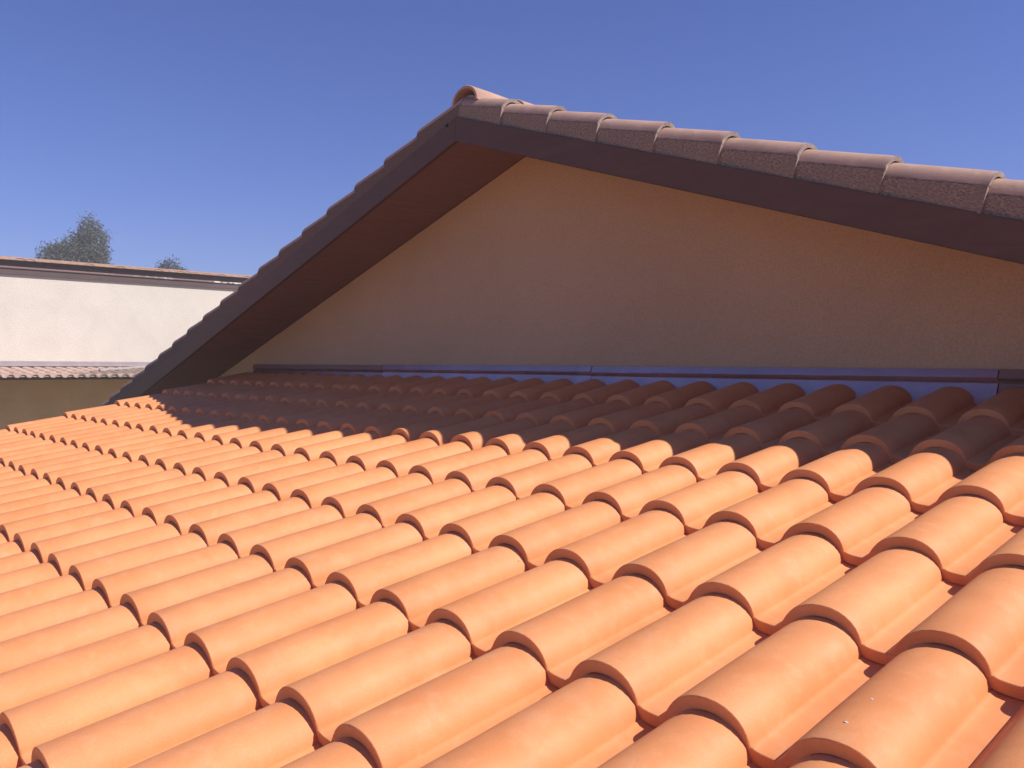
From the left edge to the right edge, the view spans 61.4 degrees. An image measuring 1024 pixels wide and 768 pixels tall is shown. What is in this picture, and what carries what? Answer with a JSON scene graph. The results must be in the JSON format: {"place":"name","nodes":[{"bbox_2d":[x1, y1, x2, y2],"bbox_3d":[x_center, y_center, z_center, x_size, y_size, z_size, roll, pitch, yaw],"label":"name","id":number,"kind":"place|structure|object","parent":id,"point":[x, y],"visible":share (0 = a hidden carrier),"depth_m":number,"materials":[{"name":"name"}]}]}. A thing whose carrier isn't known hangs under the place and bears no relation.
{"place":"outdoors","nodes":[
{"label":"outdoors","id":0,"kind":"place"},
{"bbox_2d":[35,211,114,264],"bbox_3d":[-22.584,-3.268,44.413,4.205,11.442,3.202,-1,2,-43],"label":"leafy tree","id":1,"kind":"object","parent":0,"point":[82,248],"visible":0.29,"depth_m":44.09,"materials":[{"name":"green plant"}]},
{"bbox_2d":[0,256,250,429],"bbox_3d":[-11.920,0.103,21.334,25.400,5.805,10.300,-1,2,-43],"label":"neighbour house","id":2,"kind":"structure","parent":0,"point":[74,336],"depth_m":19.21,"materials":[{"name":"paint"}]},
{"bbox_2d":[155,254,188,269],"bbox_3d":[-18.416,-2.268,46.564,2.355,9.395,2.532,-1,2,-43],"label":"tree","id":3,"kind":"object","parent":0,"point":[168,264],"visible":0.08,"depth_m":46.27,"materials":[{"name":"green plant"}]},
{"bbox_2d":[0,364,1023,767],"bbox_3d":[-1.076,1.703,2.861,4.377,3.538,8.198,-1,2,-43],"label":"tiled roof","id":4,"kind":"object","parent":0,"point":[402,566],"visible":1,"depth_m":2.06,"materials":[{"name":"ceramic"}]},
{"bbox_2d":[0,0,1023,275],"label":"sky","id":5,"kind":"structure","parent":0,"point":[207,134],"materials":[{"name":"blue"}]},
{"bbox_2d":[100,85,1023,405],"bbox_3d":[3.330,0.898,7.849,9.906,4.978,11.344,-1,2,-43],"label":"gable house","id":6,"kind":"structure","parent":0,"point":[472,225],"depth_m":4.12,"materials":[{"name":"beige paint"}]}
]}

